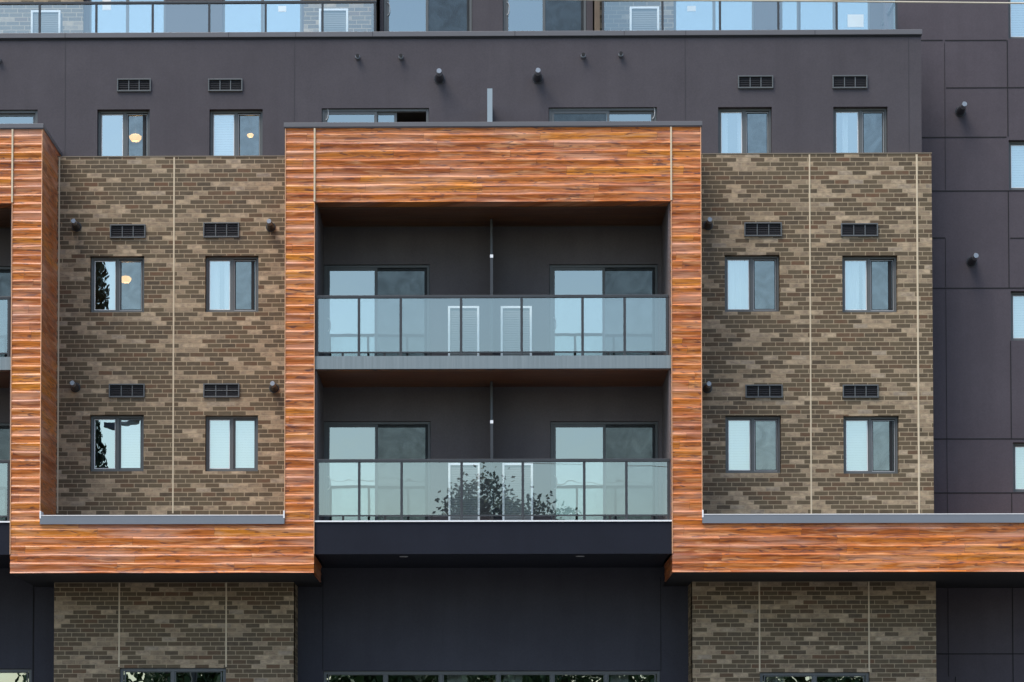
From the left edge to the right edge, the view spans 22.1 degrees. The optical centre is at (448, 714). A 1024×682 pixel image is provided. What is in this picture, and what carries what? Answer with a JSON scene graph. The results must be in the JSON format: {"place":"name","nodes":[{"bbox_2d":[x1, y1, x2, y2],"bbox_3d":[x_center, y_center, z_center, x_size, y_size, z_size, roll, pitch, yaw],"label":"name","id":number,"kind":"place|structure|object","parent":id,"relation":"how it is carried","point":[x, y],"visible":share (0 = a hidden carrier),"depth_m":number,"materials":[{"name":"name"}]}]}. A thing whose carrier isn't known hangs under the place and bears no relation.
{"place":"outdoors","nodes":[
{"label":"outdoors","id":0,"kind":"place"},
{"bbox_2d":[0,0,1023,681],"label":"apartment building","id":1,"kind":"structure","parent":0,"point":[750,408],"depth_m":52.29,"materials":[{"name":"brown brick"}]},
{"bbox_2d":[0,423,9,520],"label":"sliding door","id":2,"kind":"structure","parent":1,"relation":"in","point":[4,427],"depth_m":52.53,"materials":[{"name":"metal"}]},
{"bbox_2d":[0,267,10,356],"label":"sliding door","id":3,"kind":"structure","parent":1,"relation":"in","point":[5,277],"depth_m":52.65,"materials":[{"name":"glass"}]},
{"bbox_2d":[0,669,31,681],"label":"shop window","id":4,"kind":"structure","parent":1,"relation":"in","point":[6,675],"depth_m":53.19,"materials":[{"name":"glass"}]},
{"bbox_2d":[0,110,37,122],"bbox_3d":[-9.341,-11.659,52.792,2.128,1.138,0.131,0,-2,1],"label":"sliding door","id":5,"kind":"structure","parent":1,"relation":"in","point":[29,113],"depth_m":52.79,"materials":[{"name":"metal"}]},
{"bbox_2d":[31,10,62,32],"bbox_3d":[-8.220,-14.040,53.561,0.605,0.652,0.340,0,-2,1],"label":"balcony cabinet","id":6,"kind":"object","parent":1,"relation":"attached to","point":[51,21],"visible":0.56,"depth_m":53.41,"materials":[{"name":"white plastic"}]},
{"bbox_2d":[102,0,110,9],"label":"paper notice","id":7,"kind":"object","parent":1,"relation":"attached to","point":[106,7],"visible":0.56,"depth_m":55.06,"materials":[{"name":"white paper"}]},
{"bbox_2d":[91,257,143,311],"bbox_3d":[-6.621,-8.593,52.442,1.075,1.124,0.090,0,-2,1],"label":"window","id":8,"kind":"structure","parent":1,"relation":"in","point":[117,283],"depth_m":52.44,"materials":[{"name":"glass"}]},
{"bbox_2d":[91,416,143,470],"bbox_3d":[-6.613,-5.407,52.325,1.066,1.126,0.090,0,-2,1],"label":"window","id":9,"kind":"structure","parent":1,"relation":"in","point":[117,442],"depth_m":52.33,"materials":[{"name":"glass"}]},
{"bbox_2d":[98,111,149,155],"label":"window","id":10,"kind":"structure","parent":1,"relation":"in","point":[120,133],"depth_m":52.81,"materials":[{"name":"glass"}]},
{"bbox_2d":[89,0,165,32],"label":"terrace door","id":11,"kind":"structure","parent":1,"relation":"in","point":[121,18],"depth_m":55.05,"materials":[{"name":"glass"}]},
{"bbox_2d":[120,668,225,681],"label":"shop window","id":12,"kind":"structure","parent":1,"relation":"in","point":[126,674],"depth_m":52.07,"materials":[{"name":"glass"}]},
{"bbox_2d":[206,416,257,470],"bbox_3d":[-4.321,-5.398,52.293,1.045,1.113,0.090,0,-2,1],"label":"window","id":13,"kind":"structure","parent":1,"relation":"in","point":[231,441],"depth_m":52.30,"materials":[{"name":"glass"}]},
{"bbox_2d":[206,257,258,311],"bbox_3d":[-4.326,-8.594,52.411,1.057,1.124,0.090,0,-2,1],"label":"window","id":14,"kind":"structure","parent":1,"relation":"in","point":[231,282],"depth_m":52.41,"materials":[{"name":"glass"}]},
{"bbox_2d":[210,111,262,155],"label":"window","id":15,"kind":"structure","parent":1,"relation":"in","point":[232,133],"depth_m":52.79,"materials":[{"name":"glass"}]},
{"bbox_2d":[223,0,301,31],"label":"terrace door","id":16,"kind":"structure","parent":1,"relation":"in","point":[236,17],"depth_m":55.01,"materials":[{"name":"glass"}]},
{"bbox_2d":[278,6,285,11],"bbox_3d":[-3.498,-14.834,55.009,0.168,0.121,0.004,0,-2,1],"label":"paper notice","id":17,"kind":"object","parent":1,"relation":"attached to","point":[281,8],"visible":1,"depth_m":55.01,"materials":[{"name":"white paper"}]},
{"bbox_2d":[319,8,348,31],"bbox_3d":[-2.341,-14.049,53.481,0.597,0.661,0.340,0,-2,1],"label":"balcony cabinet","id":18,"kind":"object","parent":1,"relation":"attached to","point":[336,20],"visible":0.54,"depth_m":53.33,"materials":[{"name":"white plastic"}]},
{"bbox_2d":[322,109,428,121],"bbox_3d":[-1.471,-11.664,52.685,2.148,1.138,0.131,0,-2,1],"label":"sliding door","id":19,"kind":"structure","parent":1,"relation":"in","point":[325,112],"depth_m":52.67,"materials":[{"name":"metal"}]},
{"bbox_2d":[324,265,429,355],"bbox_3d":[-1.439,-7.920,52.546,2.120,2.199,0.131,0,-2,1],"label":"sliding door","id":20,"kind":"structure","parent":1,"relation":"in","point":[389,332],"depth_m":52.53,"materials":[{"name":"glass"}]},
{"bbox_2d":[324,422,430,519],"bbox_3d":[-1.427,-4.749,52.429,2.132,2.227,0.131,0,-2,1],"label":"sliding door","id":21,"kind":"structure","parent":1,"relation":"in","point":[418,484],"depth_m":52.41,"materials":[{"name":"glass"}]},
{"bbox_2d":[384,0,471,31],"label":"sliding door","id":22,"kind":"structure","parent":1,"relation":"in","point":[450,15],"depth_m":53.40,"materials":[{"name":"glass"}]},
{"bbox_2d":[448,306,478,355],"bbox_3d":[0.295,-7.399,50.898,0.606,1.033,0.340,0,-2,1],"label":"balcony cabinet","id":23,"kind":"object","parent":1,"relation":"on","point":[470,328],"visible":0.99,"depth_m":50.75,"materials":[{"name":"white plastic"}]},
{"bbox_2d":[448,463,479,519],"bbox_3d":[0.302,-4.278,50.783,0.611,1.162,0.340,0,-2,1],"label":"balcony cabinet","id":24,"kind":"object","parent":1,"relation":"on","point":[471,488],"visible":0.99,"depth_m":50.63,"materials":[{"name":"white plastic"}]},
{"bbox_2d":[324,671,659,681],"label":"shop window","id":25,"kind":"structure","parent":1,"relation":"in","point":[329,676],"depth_m":53.03,"materials":[{"name":"glass"}]},
{"bbox_2d":[501,306,531,355],"bbox_3d":[1.314,-7.398,50.884,0.606,1.030,0.340,0,-2,1],"label":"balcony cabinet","id":26,"kind":"object","parent":1,"relation":"on","point":[510,328],"visible":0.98,"depth_m":50.73,"materials":[{"name":"white plastic"}]},
{"bbox_2d":[502,463,532,519],"bbox_3d":[1.339,-4.278,50.769,0.594,1.160,0.340,0,-2,1],"label":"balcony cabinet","id":27,"kind":"object","parent":1,"relation":"on","point":[511,491],"visible":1,"depth_m":50.62,"materials":[{"name":"white plastic"}]},
{"bbox_2d":[503,0,585,30],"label":"sliding door","id":28,"kind":"structure","parent":1,"relation":"in","point":[569,22],"depth_m":53.36,"materials":[{"name":"glass"}]},
{"bbox_2d":[549,108,656,121],"bbox_3d":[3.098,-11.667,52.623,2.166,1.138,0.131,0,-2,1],"label":"sliding door","id":29,"kind":"structure","parent":1,"relation":"in","point":[555,114],"depth_m":52.62,"materials":[{"name":"metal"}]},
{"bbox_2d":[549,265,657,355],"bbox_3d":[3.109,-7.919,52.484,2.170,2.191,0.131,0,-2,1],"label":"sliding door","id":30,"kind":"structure","parent":1,"relation":"in","point":[613,320],"depth_m":52.47,"materials":[{"name":"glass"}]},
{"bbox_2d":[550,422,657,519],"bbox_3d":[3.114,-4.747,52.367,2.148,2.217,0.131,0,-2,1],"label":"sliding door","id":31,"kind":"structure","parent":1,"relation":"in","point":[646,491],"depth_m":52.35,"materials":[{"name":"glass"}]},
{"bbox_2d":[629,6,658,29],"bbox_3d":[3.988,-14.060,53.395,0.601,0.674,0.340,0,-2,1],"label":"balcony cabinet","id":32,"kind":"object","parent":1,"relation":"attached to","point":[643,18],"visible":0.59,"depth_m":53.25,"materials":[{"name":"white plastic"}]},
{"bbox_2d":[687,6,695,10],"bbox_3d":[5.095,-14.808,54.891,0.179,0.108,0.004,0,-2,1],"label":"paper notice","id":33,"kind":"object","parent":1,"relation":"attached to","point":[691,8],"visible":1,"depth_m":54.89,"materials":[{"name":"white paper"}]},
{"bbox_2d":[674,1,753,29],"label":"terrace door","id":34,"kind":"structure","parent":1,"relation":"in","point":[735,15],"depth_m":54.89,"materials":[{"name":"glass"}]},
{"bbox_2d":[718,109,770,152],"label":"window","id":35,"kind":"structure","parent":1,"relation":"in","point":[739,130],"depth_m":52.65,"materials":[{"name":"glass"}]},
{"bbox_2d":[725,256,778,311],"bbox_3d":[6.050,-8.582,52.269,1.086,1.133,0.090,0,-2,1],"label":"window","id":36,"kind":"structure","parent":1,"relation":"in","point":[751,282],"depth_m":52.27,"materials":[{"name":"glass"}]},
{"bbox_2d":[725,417,779,472],"bbox_3d":[6.057,-5.364,52.150,1.095,1.139,0.090,0,-2,1],"label":"window","id":37,"kind":"structure","parent":1,"relation":"in","point":[752,443],"depth_m":52.16,"materials":[{"name":"glass"}]},
{"bbox_2d":[781,2,798,29],"bbox_3d":[7.149,-14.886,54.873,0.384,2.438,0.080,0,-2,1],"label":"terrace door","id":38,"kind":"structure","parent":1,"relation":"in","point":[789,10],"depth_m":54.86,"materials":[{"name":"glass"}]},
{"bbox_2d":[760,672,868,681],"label":"shop window","id":39,"kind":"structure","parent":1,"relation":"in","point":[764,676],"depth_m":51.89,"materials":[{"name":"glass"}]},
{"bbox_2d":[799,0,869,29],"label":"terrace door","id":40,"kind":"structure","parent":1,"relation":"in","point":[812,15],"depth_m":54.85,"materials":[{"name":"glass"}]},
{"bbox_2d":[848,14,863,26],"bbox_3d":[8.529,-14.536,54.834,0.333,0.265,0.004,0,-2,1],"label":"paper notice","id":41,"kind":"object","parent":1,"relation":"attached to","point":[855,20],"visible":1,"depth_m":54.83,"materials":[{"name":"white paper"}]},
{"bbox_2d":[833,108,886,152],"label":"window","id":42,"kind":"structure","parent":1,"relation":"in","point":[855,130],"depth_m":52.62,"materials":[{"name":"glass"}]},
{"bbox_2d":[842,257,896,311],"bbox_3d":[8.388,-8.565,52.237,1.088,1.132,0.090,0,-2,1],"label":"window","id":43,"kind":"structure","parent":1,"relation":"in","point":[868,283],"depth_m":52.24,"materials":[{"name":"glass"}]},
{"bbox_2d":[843,417,897,473],"bbox_3d":[8.393,-5.352,52.118,1.089,1.144,0.090,0,-2,1],"label":"window","id":44,"kind":"structure","parent":1,"relation":"in","point":[870,444],"depth_m":52.12,"materials":[{"name":"glass"}]},
{"bbox_2d":[1008,0,1023,37],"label":"window","id":45,"kind":"structure","parent":1,"relation":"in","point":[1015,11],"depth_m":53.96,"materials":[{"name":"glass"}]},
{"bbox_2d":[1009,142,1023,189],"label":"window","id":46,"kind":"structure","parent":1,"relation":"in","point":[1016,149],"depth_m":53.84,"materials":[{"name":"glass"}]},
{"bbox_2d":[1011,292,1023,339],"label":"window","id":47,"kind":"structure","parent":1,"relation":"in","point":[1017,298],"depth_m":53.74,"materials":[{"name":"glass"}]},
{"bbox_2d":[1013,443,1023,491],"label":"window","id":48,"kind":"structure","parent":1,"relation":"in","point":[1018,448],"depth_m":53.62,"materials":[{"name":"glass"}]},
{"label":"road","id":49,"kind":"structure","parent":0,"visible":0},
{"bbox_3d":[-9.093,-3.599,30.160,2.636,12.819,0.240,0,-2,1],"label":"street lamp","id":50,"kind":"object","parent":49,"relation":"on","visible":0},
{"bbox_2d":[576,0,1023,3],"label":"overhead wire","id":51,"kind":"object","parent":50,"relation":"attached to","point":[826,1],"visible":1,"depth_m":30.26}
]}

